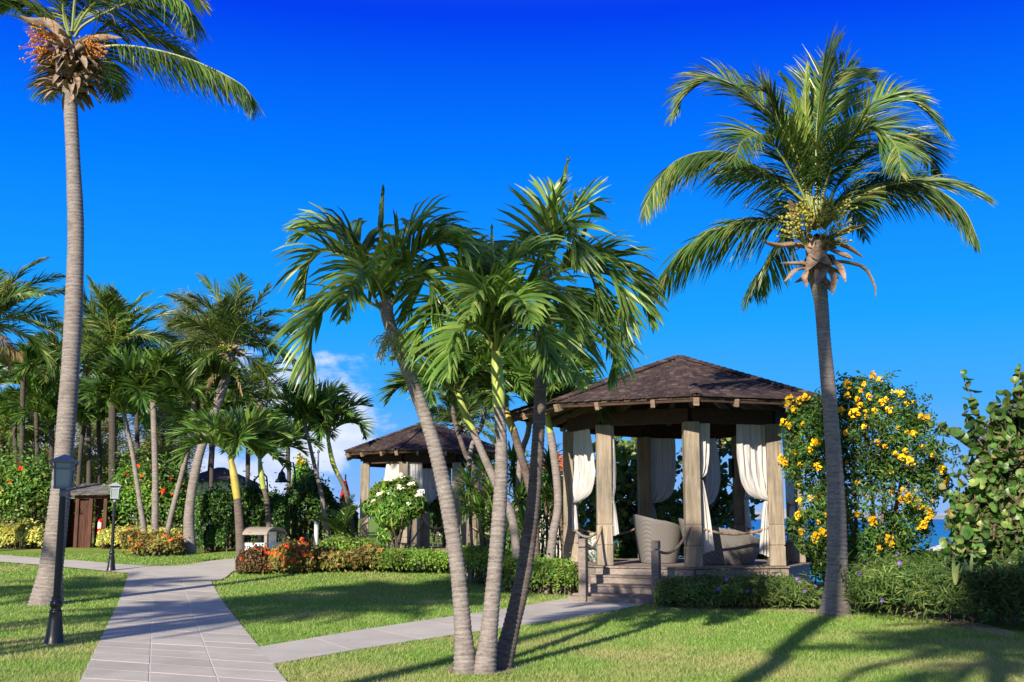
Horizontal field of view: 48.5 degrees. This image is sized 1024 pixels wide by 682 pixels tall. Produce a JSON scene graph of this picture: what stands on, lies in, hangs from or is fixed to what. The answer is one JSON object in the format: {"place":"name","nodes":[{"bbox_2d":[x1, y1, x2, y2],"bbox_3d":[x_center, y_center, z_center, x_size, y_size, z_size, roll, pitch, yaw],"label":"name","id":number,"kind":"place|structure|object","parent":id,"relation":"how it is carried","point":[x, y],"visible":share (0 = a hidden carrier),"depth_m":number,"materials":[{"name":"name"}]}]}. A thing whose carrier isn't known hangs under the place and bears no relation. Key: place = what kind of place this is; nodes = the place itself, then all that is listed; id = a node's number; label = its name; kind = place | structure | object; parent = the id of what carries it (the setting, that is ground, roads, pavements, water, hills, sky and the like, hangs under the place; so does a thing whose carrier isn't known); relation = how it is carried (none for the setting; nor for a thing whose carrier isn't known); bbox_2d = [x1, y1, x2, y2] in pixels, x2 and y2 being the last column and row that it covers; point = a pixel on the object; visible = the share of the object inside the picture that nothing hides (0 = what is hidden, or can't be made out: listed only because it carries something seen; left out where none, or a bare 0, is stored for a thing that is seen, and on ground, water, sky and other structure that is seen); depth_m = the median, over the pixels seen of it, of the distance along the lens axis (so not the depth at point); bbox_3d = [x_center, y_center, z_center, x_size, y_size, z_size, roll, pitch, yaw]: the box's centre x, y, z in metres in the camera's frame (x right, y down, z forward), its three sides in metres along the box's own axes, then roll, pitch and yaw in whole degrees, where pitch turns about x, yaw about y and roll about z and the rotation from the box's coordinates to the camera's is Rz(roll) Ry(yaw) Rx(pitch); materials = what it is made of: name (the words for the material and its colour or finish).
{"place":"outdoors","nodes":[
{"label":"outdoors","id":0,"kind":"place"},
{"bbox_2d":[0,555,235,579],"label":"path","id":1,"kind":"structure","parent":0,"point":[215,569],"depth_m":30.07,"materials":[{"name":"grey concrete"}]},
{"bbox_2d":[106,482,121,571],"bbox_3d":[-10.285,4.793,29.350,0.331,2.288,0.331,2,-9,-14],"label":"street lamp","id":2,"kind":"object","parent":1,"relation":"on","point":[115,488],"visible":0.97,"depth_m":29.33,"materials":[{"name":"black metal"}]},
{"bbox_2d":[242,527,286,550],"bbox_3d":[-7.378,5.972,33.694,0.988,0.921,0.990,-4,-10,24],"label":"covered bin","id":3,"kind":"object","parent":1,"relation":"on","point":[270,535],"visible":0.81,"depth_m":33.50,"materials":[{"name":"beige plastic"}]},
{"bbox_2d":[80,573,286,681],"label":"path","id":4,"kind":"structure","parent":0,"point":[178,652],"depth_m":14.72,"materials":[{"name":"concrete"}]},
{"bbox_2d":[254,598,643,664],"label":"path","id":5,"kind":"structure","parent":0,"point":[543,612],"depth_m":15.95,"materials":[{"name":"grey concrete"}]},
{"bbox_2d":[0,518,1023,681],"bbox_3d":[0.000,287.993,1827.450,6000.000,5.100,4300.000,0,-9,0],"label":"lawn","id":6,"kind":"structure","parent":0,"point":[373,525],"depth_m":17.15,"materials":[{"name":"green plant"}]},
{"bbox_2d":[0,514,44,548],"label":"hedge","id":7,"kind":"object","parent":6,"relation":"on","point":[11,532],"visible":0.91,"depth_m":38.30,"materials":[{"name":"yellow plant"}]},
{"bbox_2d":[0,412,45,519],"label":"tree","id":8,"kind":"object","parent":6,"relation":"on","point":[4,428],"visible":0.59,"depth_m":57.74,"materials":[{"name":"green plant"}]},
{"bbox_2d":[0,383,56,522],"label":"garden palm","id":9,"kind":"object","parent":6,"relation":"on","point":[7,393],"visible":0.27,"depth_m":51.54,"materials":[{"name":"green plant"}]},
{"bbox_2d":[0,333,61,543],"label":"garden palm","id":10,"kind":"object","parent":6,"relation":"on","point":[32,358],"visible":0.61,"depth_m":45.93,"materials":[{"name":"green plant"}]},
{"bbox_2d":[0,257,65,373],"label":"coconut palm","id":11,"kind":"object","parent":6,"relation":"on","point":[11,296],"visible":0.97,"depth_m":37.90,"materials":[{"name":"green plant"}]},
{"bbox_2d":[0,417,74,546],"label":"flowering hedge","id":12,"kind":"object","parent":6,"relation":"on","point":[31,482],"visible":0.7,"depth_m":39.85,"materials":[{"name":"green plant"}]},
{"bbox_2d":[0,361,86,509],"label":"garden palm","id":13,"kind":"object","parent":6,"relation":"on","point":[31,380],"visible":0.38,"depth_m":48.86,"materials":[{"name":"green plant"}]},
{"bbox_2d":[0,412,93,522],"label":"casuarina tree","id":14,"kind":"object","parent":6,"relation":"on","point":[45,437],"visible":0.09,"depth_m":59.07,"materials":[{"name":"green plant"}]},
{"bbox_2d":[0,380,99,471],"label":"garden palm","id":15,"kind":"object","parent":6,"relation":"on","point":[46,404],"visible":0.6,"depth_m":46.63,"materials":[{"name":"green plant"}]},
{"bbox_2d":[19,328,104,371],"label":"garden palm","id":16,"kind":"object","parent":6,"relation":"on","point":[56,343],"visible":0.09,"depth_m":51.02,"materials":[{"name":"green plant"}]},
{"bbox_2d":[41,393,123,498],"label":"garden palm","id":17,"kind":"object","parent":6,"relation":"on","point":[82,417],"visible":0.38,"depth_m":47.81,"materials":[{"name":"green plant"}]},
{"bbox_2d":[45,304,130,498],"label":"coconut palm","id":18,"kind":"object","parent":6,"relation":"on","point":[89,458],"visible":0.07,"depth_m":53.84,"materials":[{"name":"green plant"}]},
{"bbox_2d":[48,415,134,537],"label":"casuarina tree","id":19,"kind":"object","parent":6,"relation":"on","point":[104,445],"visible":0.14,"depth_m":57.17,"materials":[{"name":"plant"}]},
{"bbox_2d":[66,483,128,547],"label":"garden shed","id":20,"kind":"structure","parent":6,"relation":"on","point":[80,524],"depth_m":39.57,"materials":[{"name":"brown wood"}]},
{"bbox_2d":[56,374,150,498],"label":"garden palm","id":21,"kind":"object","parent":6,"relation":"on","point":[102,416],"visible":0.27,"depth_m":49.79,"materials":[{"name":"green plant"}]},
{"bbox_2d":[33,274,187,482],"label":"coconut palm","id":22,"kind":"object","parent":6,"relation":"on","point":[112,321],"visible":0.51,"depth_m":46.90,"materials":[{"name":"green plant"}]},
{"bbox_2d":[79,337,183,527],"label":"garden palm","id":23,"kind":"object","parent":6,"relation":"on","point":[104,354],"visible":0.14,"depth_m":45.95,"materials":[{"name":"green plant"}]},
{"bbox_2d":[78,353,189,551],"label":"garden palm","id":24,"kind":"object","parent":6,"relation":"on","point":[117,398],"visible":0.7,"depth_m":35.82,"materials":[{"name":"green plant"}]},
{"bbox_2d":[95,520,182,548],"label":"hedge","id":25,"kind":"object","parent":6,"relation":"on","point":[104,535],"visible":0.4,"depth_m":38.34,"materials":[{"name":"yellow plant"}]},
{"bbox_2d":[79,336,215,553],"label":"garden palm","id":26,"kind":"object","parent":6,"relation":"on","point":[152,361],"visible":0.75,"depth_m":35.44,"materials":[{"name":"green plant"}]},
{"bbox_2d":[100,430,199,546],"bbox_3d":[-12.728,5.216,40.599,3.624,4.261,3.305,0,-9,0],"label":"flowering hedge","id":27,"kind":"object","parent":6,"relation":"on","point":[167,475],"visible":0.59,"depth_m":39.85,"materials":[{"name":"green plant"}]},
{"bbox_2d":[117,521,185,556],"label":"bush","id":28,"kind":"object","parent":6,"relation":"on","point":[138,542],"visible":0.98,"depth_m":34.39,"materials":[{"name":"yellow plant"}]},
{"bbox_2d":[116,405,208,527],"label":"casuarina tree","id":29,"kind":"object","parent":6,"relation":"on","point":[163,447],"visible":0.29,"depth_m":56.35,"materials":[{"name":"green plant"}]},
{"bbox_2d":[154,285,210,527],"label":"casuarina tree","id":30,"kind":"object","parent":6,"relation":"on","point":[187,311],"visible":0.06,"depth_m":62.43,"materials":[{"name":"green plant"}]},
{"bbox_2d":[123,344,263,553],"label":"garden palm","id":31,"kind":"object","parent":6,"relation":"on","point":[169,381],"visible":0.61,"depth_m":35.83,"materials":[{"name":"green plant"}]},
{"bbox_2d":[161,380,256,489],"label":"garden palm","id":32,"kind":"object","parent":6,"relation":"on","point":[174,418],"visible":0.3,"depth_m":44.69,"materials":[{"name":"green plant"}]},
{"bbox_2d":[197,514,228,551],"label":"bush","id":33,"kind":"object","parent":6,"relation":"on","point":[211,534],"visible":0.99,"depth_m":36.59,"materials":[{"name":"green plant"}]},
{"bbox_2d":[194,470,235,548],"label":"bush","id":34,"kind":"object","parent":6,"relation":"on","point":[215,503],"visible":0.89,"depth_m":38.19,"materials":[{"name":"green plant"}]},
{"bbox_2d":[187,467,258,537],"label":"beach house","id":35,"kind":"structure","parent":6,"relation":"on","point":[219,472],"depth_m":58.46,"materials":[{"name":"blue wood"}]},
{"bbox_2d":[165,394,293,556],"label":"garden palm","id":36,"kind":"object","parent":6,"relation":"on","point":[228,433],"visible":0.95,"depth_m":33.66,"materials":[{"name":"green plant"}]},
{"bbox_2d":[161,271,300,553],"bbox_3d":[-8.798,2.223,36.078,4.396,9.068,4.857,0,-9,0],"label":"coconut palm","id":37,"kind":"object","parent":6,"relation":"on","point":[228,322],"visible":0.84,"depth_m":35.96,"materials":[{"name":"green plant"}]},
{"bbox_2d":[234,531,275,574],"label":"bush","id":38,"kind":"object","parent":6,"relation":"on","point":[253,559],"visible":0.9,"depth_m":28.25,"materials":[{"name":"orange plant"}]},
{"bbox_2d":[227,462,295,547],"bbox_3d":[-8.887,5.740,39.828,2.321,3.002,2.396,-9,-12,44],"label":"bush","id":39,"kind":"object","parent":6,"relation":"on","point":[253,504],"visible":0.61,"depth_m":39.26,"materials":[{"name":"green plant"}]},
{"bbox_2d":[216,422,310,526],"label":"garden palm","id":40,"kind":"object","parent":6,"relation":"on","point":[276,439],"visible":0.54,"depth_m":38.21,"materials":[{"name":"green plant"}]},
{"bbox_2d":[231,351,295,539],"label":"coconut palm","id":41,"kind":"object","parent":6,"relation":"on","point":[252,375],"visible":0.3,"depth_m":51.97,"materials":[{"name":"green plant"}]},
{"bbox_2d":[244,416,325,535],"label":"garden palm","id":42,"kind":"object","parent":6,"relation":"on","point":[298,426],"visible":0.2,"depth_m":45.80,"materials":[{"name":"green plant"}]},
{"bbox_2d":[263,536,316,573],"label":"bush","id":43,"kind":"object","parent":6,"relation":"on","point":[296,556],"visible":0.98,"depth_m":28.37,"materials":[{"name":"orange plant"}]},
{"bbox_2d":[288,438,315,543],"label":"bush","id":44,"kind":"object","parent":6,"relation":"on","point":[301,464],"visible":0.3,"depth_m":44.33,"materials":[{"name":"green plant"}]},
{"bbox_2d":[255,377,357,538],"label":"garden palm","id":45,"kind":"object","parent":6,"relation":"on","point":[333,392],"visible":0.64,"depth_m":39.68,"materials":[{"name":"green plant"}]},
{"bbox_2d":[279,446,337,545],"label":"bush","id":46,"kind":"object","parent":6,"relation":"on","point":[306,492],"visible":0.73,"depth_m":40.94,"materials":[{"name":"green plant"}]},
{"bbox_2d":[278,387,377,536],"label":"garden palm","id":47,"kind":"object","parent":6,"relation":"on","point":[342,415],"visible":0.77,"depth_m":39.91,"materials":[{"name":"green plant"}]},
{"bbox_2d":[308,494,360,536],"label":"young palm","id":48,"kind":"object","parent":6,"relation":"on","point":[337,523],"visible":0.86,"depth_m":37.72,"materials":[{"name":"green plant"}]},
{"bbox_2d":[303,529,387,571],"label":"bush","id":49,"kind":"object","parent":6,"relation":"on","point":[328,556],"visible":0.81,"depth_m":29.40,"materials":[{"name":"plant"}]},
{"bbox_2d":[316,530,382,550],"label":"bush","id":50,"kind":"object","parent":6,"relation":"on","point":[344,542],"visible":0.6,"depth_m":32.78,"materials":[{"name":"green plant"}]},
{"bbox_2d":[359,473,428,569],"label":"flowering tree","id":51,"kind":"object","parent":6,"relation":"on","point":[398,507],"visible":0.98,"depth_m":30.76,"materials":[{"name":"green plant"}]},
{"bbox_2d":[367,538,448,573],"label":"clipped hedge","id":52,"kind":"object","parent":6,"relation":"on","point":[405,558],"visible":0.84,"depth_m":30.23,"materials":[{"name":"green plant"}]},
{"bbox_2d":[344,423,494,550],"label":"garden pavilion","id":53,"kind":"structure","parent":6,"relation":"on","point":[403,447],"depth_m":39.11,"materials":[{"name":"brown wood"}]},
{"bbox_2d":[422,468,441,536],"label":"curtain","id":54,"kind":"object","parent":53,"relation":"hanging from","point":[430,494],"visible":0.34,"depth_m":42.84,"materials":[{"name":"white fabric"}]},
{"bbox_2d":[400,511,488,575],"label":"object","id":55,"kind":"structure","parent":6,"relation":"on","point":[420,532],"depth_m":32.96,"materials":[{"name":"wicker"}]},
{"bbox_2d":[376,330,535,575],"bbox_3d":[-1.231,2.466,25.020,3.433,6.157,3.588,5,-10,-27],"label":"garden palm","id":56,"kind":"object","parent":6,"relation":"on","point":[455,390],"visible":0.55,"depth_m":24.79,"materials":[{"name":"green plant"}]},
{"bbox_2d":[417,387,494,530],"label":"coconut palm","id":57,"kind":"object","parent":6,"relation":"on","point":[442,415],"visible":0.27,"depth_m":54.63,"materials":[{"name":"green plant"}]},
{"bbox_2d":[425,358,517,544],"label":"garden palm","id":58,"kind":"object","parent":6,"relation":"on","point":[458,433],"visible":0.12,"depth_m":31.43,"materials":[{"name":"grey plant"}]},
{"bbox_2d":[407,326,536,582],"bbox_3d":[-0.587,2.637,28.306,4.097,6.757,4.089,0,-9,0],"label":"garden palm","id":59,"kind":"object","parent":6,"relation":"on","point":[531,339],"visible":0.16,"depth_m":28.23,"materials":[{"name":"grey plant"}]},
{"bbox_2d":[426,480,526,549],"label":"bush","id":60,"kind":"object","parent":6,"relation":"on","point":[435,514],"visible":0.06,"depth_m":41.66,"materials":[{"name":"green plant"}]},
{"bbox_2d":[448,534,511,586],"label":"clipped hedge","id":61,"kind":"object","parent":6,"relation":"on","point":[477,553],"visible":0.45,"depth_m":27.03,"materials":[{"name":"green plant"}]},
{"bbox_2d":[437,665,526,675],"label":"soil","id":62,"kind":"structure","parent":6,"relation":"on","point":[497,671],"depth_m":12.03,"materials":[{"name":"brown soil"}]},
{"bbox_2d":[265,184,495,674],"bbox_3d":[-1.433,0.858,12.139,2.544,5.374,2.396,0,-9,0],"label":"slender palm","id":63,"kind":"object","parent":62,"relation":"on","point":[379,271],"visible":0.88,"depth_m":12.26,"materials":[{"name":"green plant"}]},
{"bbox_2d":[382,218,598,673],"bbox_3d":[-0.247,1.006,12.038,2.464,5.066,2.316,-6,-11,34],"label":"slender palm","id":64,"kind":"object","parent":62,"relation":"on","point":[490,296],"visible":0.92,"depth_m":12.00,"materials":[{"name":"green plant"}]},
{"bbox_2d":[492,156,669,669],"bbox_3d":[0.819,0.724,13.719,2.279,6.199,2.423,0,-9,0],"label":"slender palm","id":65,"kind":"object","parent":62,"relation":"on","point":[607,318],"visible":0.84,"depth_m":13.61,"materials":[{"name":"green plant"}]},
{"bbox_2d":[448,447,516,584],"bbox_3d":[-0.655,4.190,27.170,2.172,3.382,2.570,0,-9,0],"label":"strap leaf plant","id":66,"kind":"object","parent":6,"relation":"on","point":[472,494],"visible":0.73,"depth_m":27.27,"materials":[{"name":"green plant"}]},
{"bbox_2d":[478,441,548,586],"bbox_3d":[0.081,3.996,27.037,1.796,3.737,3.521,0,-9,0],"label":"strap leaf plant","id":67,"kind":"object","parent":6,"relation":"on","point":[520,499],"visible":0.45,"depth_m":26.70,"materials":[{"name":"green plant"}]},
{"bbox_2d":[460,336,572,592],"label":"garden palm","id":68,"kind":"object","parent":6,"relation":"on","point":[513,431],"visible":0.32,"depth_m":24.93,"materials":[{"name":"green plant"}]},
{"bbox_2d":[476,373,580,521],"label":"garden palm","id":69,"kind":"object","parent":6,"relation":"on","point":[524,445],"visible":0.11,"depth_m":27.35,"materials":[{"name":"grey plant"}]},
{"bbox_2d":[501,538,578,595],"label":"clipped hedge","id":70,"kind":"object","parent":6,"relation":"on","point":[557,570],"visible":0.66,"depth_m":23.74,"materials":[{"name":"green plant"}]},
{"bbox_2d":[469,347,616,593],"bbox_3d":[0.853,2.623,24.227,2.943,5.610,3.064,7,-11,-39],"label":"garden palm","id":71,"kind":"object","parent":6,"relation":"on","point":[554,390],"visible":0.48,"depth_m":24.36,"materials":[{"name":"green plant"}]},
{"bbox_2d":[522,444,584,558],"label":"bush","id":72,"kind":"object","parent":6,"relation":"on","point":[542,526],"visible":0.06,"depth_m":41.26,"materials":[{"name":"green plant"}]},
{"bbox_2d":[523,443,586,583],"bbox_3d":[1.043,4.242,28.489,1.802,3.669,2.228,0,-9,0],"label":"strap leaf plant","id":73,"kind":"object","parent":6,"relation":"on","point":[548,490],"visible":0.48,"depth_m":28.27,"materials":[{"name":"plant"}]},
{"bbox_2d":[578,539,587,601],"bbox_3d":[1.365,4.427,21.778,0.150,1.270,0.150,-4,-10,26],"label":"short post","id":74,"kind":"object","parent":6,"relation":"on","point":[583,571],"visible":0.77,"depth_m":21.73,"materials":[{"name":"brown wood"}]},
{"bbox_2d":[562,455,682,540],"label":"sea grape tree","id":75,"kind":"object","parent":6,"relation":"on","point":[585,513],"visible":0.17,"depth_m":30.52,"materials":[{"name":"green plant"}]},
{"bbox_2d":[582,436,673,557],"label":"sea grape tree","id":76,"kind":"object","parent":6,"relation":"on","point":[626,489],"visible":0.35,"depth_m":29.80,"materials":[{"name":"green plant"}]},
{"bbox_2d":[651,541,660,595],"bbox_3d":[2.724,4.398,21.479,0.150,1.235,0.150,-4,-10,26],"label":"short post","id":77,"kind":"object","parent":6,"relation":"on","point":[655,562],"visible":0.78,"depth_m":21.45,"materials":[{"name":"wood"}]},
{"bbox_2d":[510,355,849,605],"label":"garden pavilion","id":78,"kind":"structure","parent":6,"relation":"on","point":[682,397],"depth_m":23.30,"materials":[{"name":"brown wood"}]},
{"bbox_2d":[571,429,594,531],"bbox_3d":[1.523,3.045,24.803,0.131,2.290,1.058,4,-10,-22],"label":"curtain","id":79,"kind":"object","parent":78,"relation":"hanging from","point":[584,471],"visible":1,"depth_m":24.85,"materials":[{"name":"white fabric"}]},
{"bbox_2d":[611,426,618,535],"bbox_3d":[2.103,2.883,23.535,0.188,2.360,0.219,0,-9,0],"label":"curtain","id":80,"kind":"object","parent":78,"relation":"hanging from","point":[615,523],"visible":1,"depth_m":23.55,"materials":[{"name":"white fabric"}]},
{"bbox_2d":[633,514,681,562],"bbox_3d":[3.183,4.302,24.834,1.050,1.032,1.500,0,-9,0],"label":"wicker armchair","id":81,"kind":"object","parent":78,"relation":"on","point":[666,534],"visible":0.92,"depth_m":24.23,"materials":[{"name":"beige wicker"}]},
{"bbox_2d":[651,438,675,518],"bbox_3d":[3.612,3.503,27.289,0.828,2.430,0.135,4,-10,-25],"label":"curtain","id":82,"kind":"object","parent":78,"relation":"hanging from","point":[663,463],"visible":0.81,"depth_m":27.36,"materials":[{"name":"white fabric"}]},
{"bbox_2d":[699,423,714,553],"bbox_3d":[3.887,2.947,22.872,0.405,2.690,0.186,6,-10,-32],"label":"curtain","id":83,"kind":"object","parent":78,"relation":"hanging from","point":[707,536],"visible":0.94,"depth_m":22.83,"materials":[{"name":"white fabric"}]},
{"bbox_2d":[705,438,720,504],"bbox_3d":[4.774,3.506,27.374,0.474,2.410,0.154,-6,-10,32],"label":"curtain","id":84,"kind":"object","parent":78,"relation":"hanging from","point":[712,479],"visible":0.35,"depth_m":27.40,"materials":[{"name":"white fabric"}]},
{"bbox_2d":[678,518,759,564],"bbox_3d":[4.409,4.219,24.037,1.764,0.951,1.329,0,-9,0],"label":"wicker sofa","id":85,"kind":"object","parent":78,"relation":"on","point":[737,549],"visible":0.54,"depth_m":23.48,"materials":[{"name":"beige wicker"}]},
{"bbox_2d":[736,424,768,556],"bbox_3d":[4.916,3.030,23.177,0.811,2.760,0.127,4,-10,-24],"label":"curtain","id":86,"kind":"object","parent":78,"relation":"hanging from","point":[751,450],"visible":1,"depth_m":23.25,"materials":[{"name":"white fabric"}]},
{"bbox_2d":[781,428,795,541],"bbox_3d":[5.938,3.091,24.443,0.143,2.490,1.158,-3,-9,21],"label":"curtain","id":87,"kind":"object","parent":78,"relation":"hanging from","point":[790,493],"visible":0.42,"depth_m":24.52,"materials":[{"name":"white fabric"}]},
{"bbox_2d":[627,438,763,545],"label":"sea grape tree","id":88,"kind":"object","parent":6,"relation":"on","point":[722,514],"visible":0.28,"depth_m":29.16,"materials":[{"name":"green plant"}]},
{"bbox_2d":[578,510,824,584],"bbox_3d":[4.595,5.216,28.893,6.716,1.860,2.232,-4,-10,22],"label":"bush","id":89,"kind":"object","parent":6,"relation":"on","point":[627,549],"visible":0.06,"depth_m":28.82,"materials":[{"name":"green plant"}]},
{"bbox_2d":[661,605,815,611],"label":"soil","id":90,"kind":"structure","parent":6,"relation":"on","point":[796,608],"depth_m":20.22,"materials":[{"name":"brown soil"}]},
{"bbox_2d":[652,564,818,610],"bbox_3d":[4.035,4.433,20.595,2.973,0.863,2.097,0,-9,0],"label":"flower border","id":91,"kind":"object","parent":90,"relation":"on","point":[771,590],"visible":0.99,"depth_m":20.08,"materials":[{"name":"green plant"}]},
{"bbox_2d":[777,370,963,607],"bbox_3d":[6.551,2.692,20.972,3.302,4.450,2.523,5,-10,-31],"label":"flowering shrub","id":92,"kind":"object","parent":6,"relation":"on","point":[803,454],"visible":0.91,"depth_m":20.85,"materials":[{"name":"green plant"}]},
{"bbox_2d":[820,534,993,607],"bbox_3d":[7.477,4.256,21.496,3.258,1.487,1.753,-6,-10,32],"label":"bush","id":93,"kind":"object","parent":6,"relation":"on","point":[934,554],"visible":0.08,"depth_m":21.08,"materials":[{"name":"green plant"}]},
{"bbox_2d":[823,517,1023,625],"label":"flower border","id":94,"kind":"object","parent":6,"relation":"on","point":[919,579],"visible":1,"depth_m":17.43,"materials":[{"name":"green plant"}]},
{"bbox_2d":[852,609,1014,637],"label":"soil","id":95,"kind":"structure","parent":6,"relation":"on","point":[958,621],"depth_m":17.85,"materials":[{"name":"brown soil"}]},
{"bbox_2d":[928,363,1023,617],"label":"sea grape tree","id":96,"kind":"object","parent":6,"relation":"on","point":[987,504],"visible":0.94,"depth_m":18.91,"materials":[{"name":"green plant"}]},
{"bbox_2d":[0,0,1023,517],"label":"sky","id":97,"kind":"structure","parent":0,"point":[463,100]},
{"bbox_2d":[578,519,999,581],"bbox_3d":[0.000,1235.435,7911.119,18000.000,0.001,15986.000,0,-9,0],"label":"sea","id":98,"kind":"structure","parent":0,"point":[940,530],"depth_m":335.15,"materials":[{"name":"liquid"}]},
{"label":"soil","id":99,"kind":"structure","parent":0,"visible":0},
{"bbox_2d":[43,454,80,644],"bbox_3d":[-5.894,2.704,14.823,0.354,2.449,0.354,2,-9,-14],"label":"street lamp","id":100,"kind":"object","parent":99,"relation":"on","point":[64,467],"visible":0.97,"depth_m":14.80,"materials":[{"name":"black metal"}]},
{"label":"soil","id":101,"kind":"structure","parent":0,"visible":0},
{"bbox_2d":[0,0,263,605],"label":"coconut palm","id":102,"kind":"object","parent":101,"relation":"on","point":[66,58],"visible":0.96,"depth_m":22.36,"materials":[{"name":"grey plant"}]},
{"label":"soil","id":103,"kind":"structure","parent":0,"visible":0},
{"bbox_2d":[637,26,997,616],"bbox_3d":[5.520,-0.625,19.933,6.719,10.729,4.277,0,-9,0],"label":"coconut palm","id":104,"kind":"object","parent":103,"relation":"on","point":[808,153],"visible":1,"depth_m":19.80,"materials":[{"name":"green plant"}]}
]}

